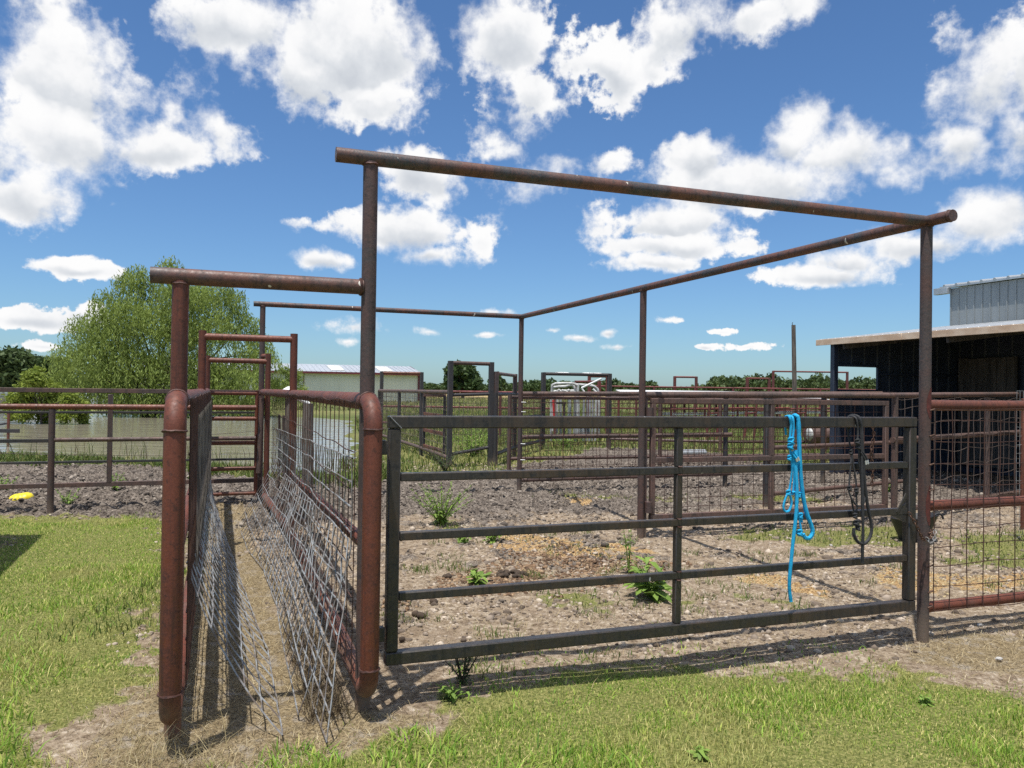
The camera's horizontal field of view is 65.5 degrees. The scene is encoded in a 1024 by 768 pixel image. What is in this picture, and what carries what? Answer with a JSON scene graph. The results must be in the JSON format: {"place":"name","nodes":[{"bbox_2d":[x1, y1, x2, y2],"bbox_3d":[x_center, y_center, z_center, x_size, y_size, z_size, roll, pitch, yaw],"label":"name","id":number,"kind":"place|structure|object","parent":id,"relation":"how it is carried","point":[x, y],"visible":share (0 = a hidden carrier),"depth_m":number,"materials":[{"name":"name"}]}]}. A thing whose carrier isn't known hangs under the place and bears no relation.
{"place":"outdoors","nodes":[
{"label":"outdoors","id":0,"kind":"place"},
{"bbox_2d":[0,392,358,472],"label":"water","id":1,"kind":"structure","parent":0,"point":[138,426],"depth_m":27.00,"materials":[{"name":"liquid"}]},
{"bbox_2d":[0,413,19,446],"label":"pond post","id":2,"kind":"object","parent":1,"relation":"in","point":[8,430],"visible":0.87,"depth_m":21.24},
{"bbox_2d":[0,386,1023,767],"bbox_3d":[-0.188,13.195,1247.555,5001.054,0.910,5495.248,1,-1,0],"label":"ground","id":3,"kind":"structure","parent":0,"point":[994,678],"depth_m":5.24,"materials":[{"name":"soil"}]},
{"bbox_2d":[0,475,19,489],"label":"mud weed","id":4,"kind":"object","parent":3,"relation":"on","point":[7,480],"visible":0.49,"depth_m":11.98,"materials":[{"name":"green plant"}]},
{"bbox_2d":[0,345,37,387],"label":"tree","id":5,"kind":"object","parent":3,"relation":"on","point":[15,362],"visible":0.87,"depth_m":102.87,"materials":[{"name":"green plant"}]},
{"bbox_2d":[9,492,33,500],"bbox_3d":[-6.699,1.555,10.851,0.325,0.152,0.276,1,-1,0],"label":"yellow tub","id":6,"kind":"object","parent":3,"relation":"on","point":[26,495],"visible":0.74,"depth_m":10.78,"materials":[{"name":"plastic"}]},
{"bbox_2d":[0,364,92,423],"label":"water bush","id":7,"kind":"object","parent":3,"relation":"on","point":[33,378],"visible":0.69,"depth_m":33.83,"materials":[{"name":"green plant"}]},
{"bbox_2d":[30,354,71,382],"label":"tree","id":8,"kind":"object","parent":3,"relation":"on","point":[40,359],"visible":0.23,"depth_m":123.42,"materials":[{"name":"green plant"}]},
{"bbox_2d":[55,488,80,503],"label":"mud weed","id":9,"kind":"object","parent":3,"relation":"on","point":[67,502],"visible":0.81,"depth_m":10.66,"materials":[{"name":"green plant"}]},
{"bbox_2d":[106,471,124,490],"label":"mud weed","id":10,"kind":"object","parent":3,"relation":"on","point":[113,487],"visible":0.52,"depth_m":12.03,"materials":[{"name":"green plant"}]},
{"bbox_2d":[0,404,255,512],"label":"pipe fence","id":11,"kind":"object","parent":3,"relation":"on","point":[51,440],"visible":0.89,"depth_m":10.05,"materials":[{"name":"brown metal"}]},
{"bbox_2d":[0,429,277,455],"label":"barbed wire","id":12,"kind":"object","parent":3,"relation":"on","point":[118,455],"visible":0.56,"depth_m":14.81,"materials":[{"name":"metal"}]},
{"bbox_2d":[42,254,289,417],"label":"willow tree","id":13,"kind":"object","parent":3,"relation":"on","point":[110,373],"visible":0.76,"depth_m":42.48,"materials":[{"name":"green plant"}]},
{"bbox_2d":[0,436,413,487],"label":"bank weeds","id":14,"kind":"object","parent":3,"relation":"on","point":[23,457],"visible":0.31,"depth_m":16.05,"materials":[{"name":"green plant"}]},
{"bbox_2d":[186,480,282,736],"bbox_3d":[-2.488,1.268,6.957,0.458,0.751,7.128,1,-1,-20],"label":"loose fencing","id":15,"kind":"object","parent":3,"relation":"on","point":[211,502],"visible":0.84,"depth_m":5.02,"materials":[{"name":"metal"}]},
{"bbox_2d":[150,266,383,738],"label":"cattle alley","id":16,"kind":"structure","parent":3,"relation":"on","point":[183,513],"depth_m":3.82,"materials":[{"name":"rusty painted steel"},{"name":"wire"}]},
{"bbox_2d":[210,390,264,496],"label":"alley end gate","id":17,"kind":"structure","parent":16,"relation":"attached to","point":[258,419],"depth_m":10.88,"materials":[{"name":"brown metal"}]},
{"bbox_2d":[240,429,353,715],"bbox_3d":[-2.016,1.014,6.809,0.428,1.269,6.109,1,-1,-20],"label":"loose fencing","id":18,"kind":"object","parent":16,"relation":"attached to","point":[306,484],"visible":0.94,"depth_m":5.43,"materials":[{"name":"metal"}]},
{"bbox_2d":[142,363,419,401],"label":"metal building","id":19,"kind":"structure","parent":3,"relation":"on","point":[333,377],"depth_m":101.60,"materials":[{"name":"white metal"}]},
{"bbox_2d":[278,415,284,510],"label":"wood stakes","id":20,"kind":"object","parent":3,"relation":"on","point":[283,456],"visible":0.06,"depth_m":10.13,"materials":[{"name":"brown wood"}]},
{"bbox_2d":[270,363,308,405],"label":"pond shrub","id":21,"kind":"object","parent":3,"relation":"on","point":[285,369],"visible":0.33,"depth_m":59.96,"materials":[{"name":"green plant"}]},
{"bbox_2d":[283,386,295,513],"bbox_3d":[-2.800,0.948,9.954,0.199,1.845,0.195,1,-1,0],"label":"wood post","id":22,"kind":"object","parent":3,"relation":"on","point":[286,388],"visible":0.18,"depth_m":9.90,"materials":[{"name":"white wood"}]},
{"bbox_2d":[258,473,348,742],"bbox_3d":[-1.599,1.211,5.758,0.260,0.870,4.545,1,-1,-20],"label":"loose fencing","id":23,"kind":"object","parent":3,"relation":"on","point":[318,599],"visible":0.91,"depth_m":4.91,"materials":[{"name":"metal"}]},
{"bbox_2d":[297,399,313,524],"bbox_3d":[-2.489,1.006,9.430,0.273,1.729,0.154,1,-1,0],"label":"wood post","id":24,"kind":"object","parent":3,"relation":"on","point":[304,418],"visible":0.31,"depth_m":9.38,"materials":[{"name":"grey wood"}]},
{"bbox_2d":[380,371,423,431],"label":"gate arch","id":25,"kind":"structure","parent":3,"relation":"on","point":[382,373],"depth_m":26.96,"materials":[{"name":"grey metal"}]},
{"bbox_2d":[399,636,404,641],"bbox_3d":[-0.734,1.634,5.080,0.108,0.046,0.058,1,-1,0],"label":"dung pile","id":26,"kind":"object","parent":3,"relation":"on","point":[401,638],"visible":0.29,"depth_m":5.07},
{"bbox_2d":[378,389,446,459],"bbox_3d":[-2.738,1.058,20.940,0.138,1.824,9.050,1,-1,-19],"label":"wire fence","id":27,"kind":"object","parent":3,"relation":"on","point":[421,450],"visible":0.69,"depth_m":19.94,"materials":[{"name":"grey metal"}]},
{"bbox_2d":[422,393,445,453],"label":"swing gate","id":28,"kind":"structure","parent":27,"relation":"attached to","point":[424,430],"depth_m":18.39,"materials":[{"name":"brown metal"}]},
{"bbox_2d":[412,610,425,618],"bbox_3d":[-0.664,1.655,5.704,0.063,0.052,0.138,1,-1,-42],"label":"dung pile","id":29,"kind":"object","parent":3,"relation":"on","point":[418,614],"visible":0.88,"depth_m":5.68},
{"bbox_2d":[407,480,474,525],"bbox_3d":[-0.838,1.427,9.510,0.803,0.560,0.792,1,-1,0],"label":"tall weed","id":30,"kind":"object","parent":3,"relation":"on","point":[438,517],"visible":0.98,"depth_m":9.45,"materials":[{"name":"green plant"}]},
{"bbox_2d":[422,446,464,470],"bbox_3d":[-1.344,1.492,15.733,0.873,0.561,0.770,1,-1,-35],"label":"dry weed","id":31,"kind":"object","parent":3,"relation":"on","point":[439,460],"visible":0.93,"depth_m":15.66,"materials":[{"name":"green plant"}]},
{"bbox_2d":[442,573,451,577],"bbox_3d":[-0.560,1.657,6.862,0.086,0.050,0.086,1,-1,0],"label":"dung pile","id":32,"kind":"object","parent":3,"relation":"on","point":[447,575],"visible":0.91,"depth_m":6.84,"materials":[{"name":"brown soil"}]},
{"bbox_2d":[436,679,469,703],"bbox_3d":[-0.313,1.621,4.152,0.166,0.125,0.200,1,-1,-13],"label":"weed","id":33,"kind":"object","parent":3,"relation":"on","point":[452,694],"visible":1,"depth_m":4.13,"materials":[{"name":"green plant"}]},
{"bbox_2d":[445,657,478,684],"bbox_3d":[-0.269,1.544,4.343,0.178,0.247,0.256,0,-1,36],"label":"dark weed","id":34,"kind":"object","parent":3,"relation":"on","point":[465,668],"visible":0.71,"depth_m":4.35,"materials":[{"name":"green plant"}]},
{"bbox_2d":[442,359,483,398],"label":"oak tree","id":35,"kind":"object","parent":3,"relation":"on","point":[467,377],"visible":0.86,"depth_m":148.22,"materials":[{"name":"green plant"}]},
{"bbox_2d":[455,537,470,543],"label":"weed","id":36,"kind":"object","parent":3,"relation":"on","point":[462,540],"visible":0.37,"depth_m":8.31,"materials":[{"name":"green plant"}]},
{"bbox_2d":[383,390,555,438],"bbox_3d":[-1.489,1.135,26.991,6.000,1.815,0.099,1,-1,0],"label":"wire fence","id":37,"kind":"object","parent":3,"relation":"on","point":[477,407],"visible":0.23,"depth_m":26.96,"materials":[{"name":"brown metal"}]},
{"bbox_2d":[446,361,493,466],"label":"gate arch","id":38,"kind":"structure","parent":3,"relation":"on","point":[490,405],"depth_m":16.93,"materials":[{"name":"metal"}]},
{"bbox_2d":[452,393,488,455],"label":"wire gate","id":39,"kind":"structure","parent":38,"relation":"attached to","point":[458,395],"depth_m":16.89,"materials":[{"name":"metal"}]},
{"bbox_2d":[442,428,505,455],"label":"arch weeds","id":40,"kind":"object","parent":3,"relation":"on","point":[473,442],"visible":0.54,"depth_m":19.60,"materials":[{"name":"green plant"}]},
{"bbox_2d":[466,568,491,584],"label":"weed","id":41,"kind":"object","parent":3,"relation":"on","point":[476,576],"visible":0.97,"depth_m":6.63,"materials":[{"name":"green plant"}]},
{"bbox_2d":[483,536,499,542],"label":"weed","id":42,"kind":"object","parent":3,"relation":"on","point":[493,539],"visible":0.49,"depth_m":8.44,"materials":[{"name":"green plant"}]},
{"bbox_2d":[486,371,506,390],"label":"conical tree","id":43,"kind":"object","parent":3,"relation":"on","point":[502,384],"visible":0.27,"depth_m":178.99,"materials":[{"name":"green plant"}]},
{"bbox_2d":[494,371,516,465],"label":"gate arch","id":44,"kind":"structure","parent":3,"relation":"on","point":[496,380],"depth_m":18.03,"materials":[{"name":"brown metal"}]},
{"bbox_2d":[0,460,1023,674],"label":"dirt clods","id":45,"kind":"object","parent":3,"relation":"on","point":[739,553],"visible":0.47,"depth_m":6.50,"materials":[{"name":"soil"}]},
{"bbox_2d":[496,569,528,577],"bbox_3d":[0.006,1.660,6.976,0.290,0.058,0.209,1,-1,0],"label":"dung pile","id":46,"kind":"object","parent":3,"relation":"on","point":[506,573],"visible":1,"depth_m":6.94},
{"bbox_2d":[493,392,543,465],"bbox_3d":[0.190,1.106,19.732,0.220,1.789,5.356,1,-1,14],"label":"wire fence","id":47,"kind":"object","parent":3,"relation":"on","point":[496,410],"visible":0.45,"depth_m":18.27,"materials":[{"name":"brown metal"}]},
{"bbox_2d":[17,501,1023,767],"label":"straw litter","id":48,"kind":"object","parent":3,"relation":"on","point":[309,703],"visible":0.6,"depth_m":4.30,"materials":[{"name":"beige plant"}]},
{"bbox_2d":[103,396,939,479],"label":"field grass","id":49,"kind":"structure","parent":3,"relation":"on","point":[478,412],"depth_m":26.44,"materials":[{"name":"green plant"}]},
{"bbox_2d":[33,488,1023,680],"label":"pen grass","id":50,"kind":"structure","parent":3,"relation":"on","point":[462,569],"depth_m":6.86,"materials":[{"name":"green plant"}]},
{"bbox_2d":[380,541,700,611],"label":"manure crumbs","id":51,"kind":"object","parent":3,"relation":"on","point":[532,565],"visible":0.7,"depth_m":7.27,"materials":[{"name":"soil"}]},
{"bbox_2d":[423,377,688,391],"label":"treeline","id":52,"kind":"object","parent":3,"relation":"on","point":[534,385],"visible":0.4,"depth_m":324.98,"materials":[{"name":"green plant"}]},
{"bbox_2d":[546,433,588,446],"bbox_3d":[1.569,1.651,23.170,1.243,0.478,1.521,1,-1,-20],"label":"mud weed","id":53,"kind":"object","parent":3,"relation":"on","point":[570,442],"visible":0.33,"depth_m":23.07,"materials":[{"name":"green plant"}]},
{"bbox_2d":[550,378,601,440],"bbox_3d":[1.957,0.776,24.401,1.611,1.952,1.071,1,-1,0],"label":"cattle squeeze","id":54,"kind":"object","parent":3,"relation":"on","point":[576,407],"visible":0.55,"depth_m":24.26,"materials":[{"name":"white paint"}]},
{"bbox_2d":[540,372,611,449],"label":"gate arch","id":55,"kind":"structure","parent":3,"relation":"on","point":[607,375],"depth_m":22.41,"materials":[{"name":"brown metal"}]},
{"bbox_2d":[574,380,600,431],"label":"red arch","id":56,"kind":"structure","parent":3,"relation":"on","point":[597,382],"depth_m":28.15,"materials":[{"name":"brown metal"}]},
{"bbox_2d":[587,376,606,432],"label":"red arch","id":57,"kind":"structure","parent":3,"relation":"on","point":[589,388],"depth_m":29.96,"materials":[{"name":"brown metal"}]},
{"bbox_2d":[254,147,957,711],"bbox_3d":[-0.394,0.396,8.124,4.044,3.083,7.883,1,-1,-20],"label":"overhead pipe frame","id":58,"kind":"object","parent":3,"relation":"on","point":[370,161],"visible":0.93,"depth_m":5.20,"materials":[{"name":"brown metal"}]},
{"bbox_2d":[0,387,260,488],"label":"tube gate","id":59,"kind":"structure","parent":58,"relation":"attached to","point":[109,461],"depth_m":10.44,"materials":[{"name":"brown metal"}]},
{"bbox_2d":[379,415,916,665],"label":"pipe gate","id":60,"kind":"structure","parent":58,"relation":"attached to","point":[393,654],"depth_m":4.49,"materials":[{"name":"metal"}]},
{"bbox_2d":[782,413,814,601],"bbox_3d":[1.719,0.748,4.869,0.229,1.136,0.143,1,-1,-25],"label":"blue halter","id":61,"kind":"object","parent":60,"relation":"hanging from","point":[794,457],"visible":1,"depth_m":4.82,"materials":[{"name":"fabric"}]},
{"bbox_2d":[847,414,872,562],"bbox_3d":[2.175,0.656,5.006,0.168,0.934,0.145,0,-1,33],"label":"black halter","id":62,"kind":"object","parent":60,"relation":"hanging from","point":[863,460],"visible":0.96,"depth_m":4.99,"materials":[{"name":"fabric"}]},
{"bbox_2d":[907,511,934,540],"bbox_3d":[2.695,0.927,5.206,0.285,0.200,0.063,1,-1,-33],"label":"chain","id":63,"kind":"object","parent":58,"relation":"attached to","point":[918,530],"visible":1,"depth_m":5.15,"materials":[{"name":"grey metal"}]},
{"bbox_2d":[925,530,936,544],"bbox_3d":[2.753,1.007,5.215,0.105,0.095,0.036,1,-1,-30],"label":"chain tail","id":64,"kind":"object","parent":63,"relation":"hanging from","point":[932,542],"visible":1,"depth_m":5.20},
{"bbox_2d":[928,400,1023,611],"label":"fence","id":65,"kind":"object","parent":58,"relation":"attached to","point":[967,503],"visible":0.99,"depth_m":5.41,"materials":[{"name":"metal"}]},
{"bbox_2d":[620,529,635,572],"bbox_3d":[1.041,1.496,7.072,0.151,0.434,0.136,1,-1,-33],"label":"dock stalk","id":66,"kind":"object","parent":3,"relation":"on","point":[629,563],"visible":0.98,"depth_m":7.08,"materials":[{"name":"green plant"}]},
{"bbox_2d":[622,555,671,603],"bbox_3d":[1.091,1.562,6.312,0.440,0.409,0.449,1,-1,0],"label":"dock plant","id":67,"kind":"object","parent":3,"relation":"on","point":[652,591],"visible":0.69,"depth_m":6.24,"materials":[{"name":"green plant"}]},
{"bbox_2d":[507,395,829,469],"bbox_3d":[4.037,1.155,16.883,8.688,1.750,0.108,1,-1,-18],"label":"wire fence","id":68,"kind":"object","parent":3,"relation":"on","point":[570,457],"visible":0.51,"depth_m":16.27,"materials":[{"name":"brown metal"}]},
{"bbox_2d":[673,376,697,415],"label":"red arch","id":69,"kind":"structure","parent":3,"relation":"on","point":[675,377],"depth_m":42.36,"materials":[{"name":"metal"}]},
{"bbox_2d":[683,449,706,454],"bbox_3d":[4.644,1.771,20.485,0.760,0.182,0.182,1,-1,-20],"label":"culvert pipe","id":70,"kind":"object","parent":3,"relation":"on","point":[692,452],"visible":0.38,"depth_m":20.43,"materials":[{"name":"white plastic"}]},
{"bbox_2d":[687,745,712,762],"bbox_3d":[0.826,1.630,3.506,0.088,0.079,0.112,1,-1,-13],"label":"weed","id":71,"kind":"object","parent":3,"relation":"on","point":[701,753],"visible":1,"depth_m":3.49,"materials":[{"name":"green plant"}]},
{"bbox_2d":[520,391,894,486],"bbox_3d":[3.648,1.037,13.720,7.500,1.917,0.124,1,-1,-20],"label":"pipe fence","id":72,"kind":"object","parent":3,"relation":"on","point":[726,434],"visible":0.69,"depth_m":12.97,"materials":[{"name":"metal"}]},
{"bbox_2d":[671,405,754,439],"bbox_3d":[6.839,1.282,27.008,3.301,1.363,0.084,1,-1,-20],"label":"pipe stand","id":73,"kind":"object","parent":3,"relation":"on","point":[711,413],"visible":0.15,"depth_m":26.91,"materials":[{"name":"brown metal"}]},
{"bbox_2d":[610,396,826,452],"bbox_3d":[5.840,1.215,22.380,6.270,1.780,0.678,1,-1,0],"label":"wire fence","id":74,"kind":"object","parent":3,"relation":"on","point":[749,441],"visible":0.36,"depth_m":22.28,"materials":[{"name":"brown metal"}]},
{"bbox_2d":[616,390,829,429],"bbox_3d":[9.562,1.196,35.539,9.888,1.760,2.200,1,-1,-18],"label":"fence","id":75,"kind":"object","parent":3,"relation":"on","point":[736,413],"visible":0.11,"depth_m":35.05,"materials":[{"name":"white metal"}]},
{"bbox_2d":[591,385,875,416],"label":"pipe fence","id":76,"kind":"object","parent":3,"relation":"on","point":[733,388],"visible":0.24,"depth_m":41.96,"materials":[{"name":"brown metal"}]},
{"bbox_2d":[613,373,875,398],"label":"woods","id":77,"kind":"object","parent":3,"relation":"on","point":[817,381],"visible":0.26,"depth_m":231.04,"materials":[{"name":"green plant"}]},
{"bbox_2d":[711,404,789,439],"bbox_3d":[8.411,1.314,28.008,3.301,1.363,0.084,1,-1,-20],"label":"pipe stand","id":78,"kind":"object","parent":3,"relation":"on","point":[744,434],"visible":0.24,"depth_m":28.01,"materials":[{"name":"brown metal"}]},
{"bbox_2d":[489,497,1019,597],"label":"feed chips","id":79,"kind":"object","parent":3,"relation":"on","point":[877,577],"visible":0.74,"depth_m":7.06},
{"bbox_2d":[745,377,770,406],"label":"red arch","id":80,"kind":"structure","parent":3,"relation":"on","point":[768,379],"depth_m":42.36,"materials":[{"name":"brown metal"}]},
{"bbox_2d":[644,397,888,537],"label":"wire gate","id":81,"kind":"structure","parent":3,"relation":"on","point":[771,457],"depth_m":9.40,"materials":[{"name":"brown metal"}]},
{"bbox_2d":[869,427,875,486],"bbox_3d":[4.488,0.886,9.903,0.071,0.783,0.045,1,-1,-15],"label":"chain","id":82,"kind":"object","parent":81,"relation":"hanging from","point":[871,449],"visible":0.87,"depth_m":9.90,"materials":[{"name":"grey metal"}]},
{"bbox_2d":[762,398,771,506],"bbox_3d":[3.636,1.074,11.343,0.085,1.800,0.085,1,-1,-20],"label":"pipe post","id":83,"kind":"object","parent":3,"relation":"on","point":[765,481],"depth_m":11.30,"materials":[{"name":"brown metal"}]},
{"bbox_2d":[774,441,917,495],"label":"pipe rails","id":84,"kind":"object","parent":83,"relation":"attached to","point":[827,488],"visible":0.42,"depth_m":12.19,"materials":[{"name":"brown metal"}]},
{"bbox_2d":[791,322,796,413],"bbox_3d":[10.664,0.006,30.003,0.292,4.676,0.193,1,-1,0],"label":"wooden pole","id":85,"kind":"object","parent":3,"relation":"on","point":[794,368],"visible":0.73,"depth_m":29.95,"materials":[{"name":"brown wood"}]},
{"bbox_2d":[776,405,829,431],"bbox_3d":[10.532,1.353,29.007,3.301,1.363,0.084,1,-1,-20],"label":"pipe stand","id":86,"kind":"object","parent":3,"relation":"on","point":[801,412],"visible":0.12,"depth_m":29.01,"materials":[{"name":"brown metal"}]},
{"bbox_2d":[772,371,848,390],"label":"red arch","id":87,"kind":"structure","parent":3,"relation":"on","point":[773,379],"depth_m":45.97,"materials":[{"name":"red metal"}]},
{"bbox_2d":[803,428,829,450],"bbox_3d":[8.935,1.580,22.483,1.526,0.740,0.480,1,-1,-20],"label":"feed tank","id":88,"kind":"object","parent":3,"relation":"on","point":[811,440],"visible":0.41,"depth_m":22.18,"materials":[{"name":"white paint"}]},
{"bbox_2d":[645,392,1022,521],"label":"pipe fence","id":89,"kind":"object","parent":3,"relation":"on","point":[895,438],"visible":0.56,"depth_m":10.29,"materials":[{"name":"metal"}]},
{"bbox_2d":[890,513,943,542],"bbox_3d":[4.522,1.592,8.947,0.533,0.337,0.490,1,-1,0],"label":"feed tub","id":90,"kind":"object","parent":3,"relation":"on","point":[897,523],"visible":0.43,"depth_m":8.88,"materials":[{"name":"black rubber"}]},
{"bbox_2d":[816,320,1023,476],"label":"lean to shed","id":91,"kind":"object","parent":3,"relation":"on","point":[984,357],"visible":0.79,"depth_m":16.43,"materials":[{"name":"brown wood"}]},
{"bbox_2d":[838,364,957,390],"bbox_3d":[8.147,-0.096,16.622,3.297,0.552,0.060,1,-1,-20],"label":"window frame","id":92,"kind":"structure","parent":91,"relation":"in","point":[878,373],"depth_m":16.38,"materials":[{"name":"brown metal"}]},
{"bbox_2d":[957,356,1017,469],"bbox_3d":[9.826,0.594,16.482,0.032,2.287,1.358,1,-1,-20],"label":"plank door","id":93,"kind":"structure","parent":91,"relation":"in","point":[994,374],"depth_m":16.44,"materials":[{"name":"brown wood"}]},
{"bbox_2d":[916,694,935,706],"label":"weed","id":94,"kind":"object","parent":3,"relation":"on","point":[924,699],"visible":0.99,"depth_m":4.19,"materials":[{"name":"green plant"}]},
{"bbox_2d":[933,273,1023,325],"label":"metal barn","id":95,"kind":"structure","parent":3,"relation":"on","point":[996,299],"depth_m":16.72,"materials":[{"name":"silver metal"}]},
{"bbox_2d":[1016,391,1023,534],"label":"gate","id":96,"kind":"structure","parent":3,"relation":"on","point":[1021,508],"depth_m":8.92,"materials":[{"name":"metal"}]},
{"bbox_2d":[0,510,1023,767],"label":"lawn grass","id":97,"kind":"structure","parent":0,"point":[46,662],"depth_m":4.12,"materials":[{"name":"green plant"}]},
{"bbox_2d":[0,0,1023,386],"label":"sky","id":98,"kind":"structure","parent":0,"point":[207,134],"materials":[{"name":"blue"}]}
]}

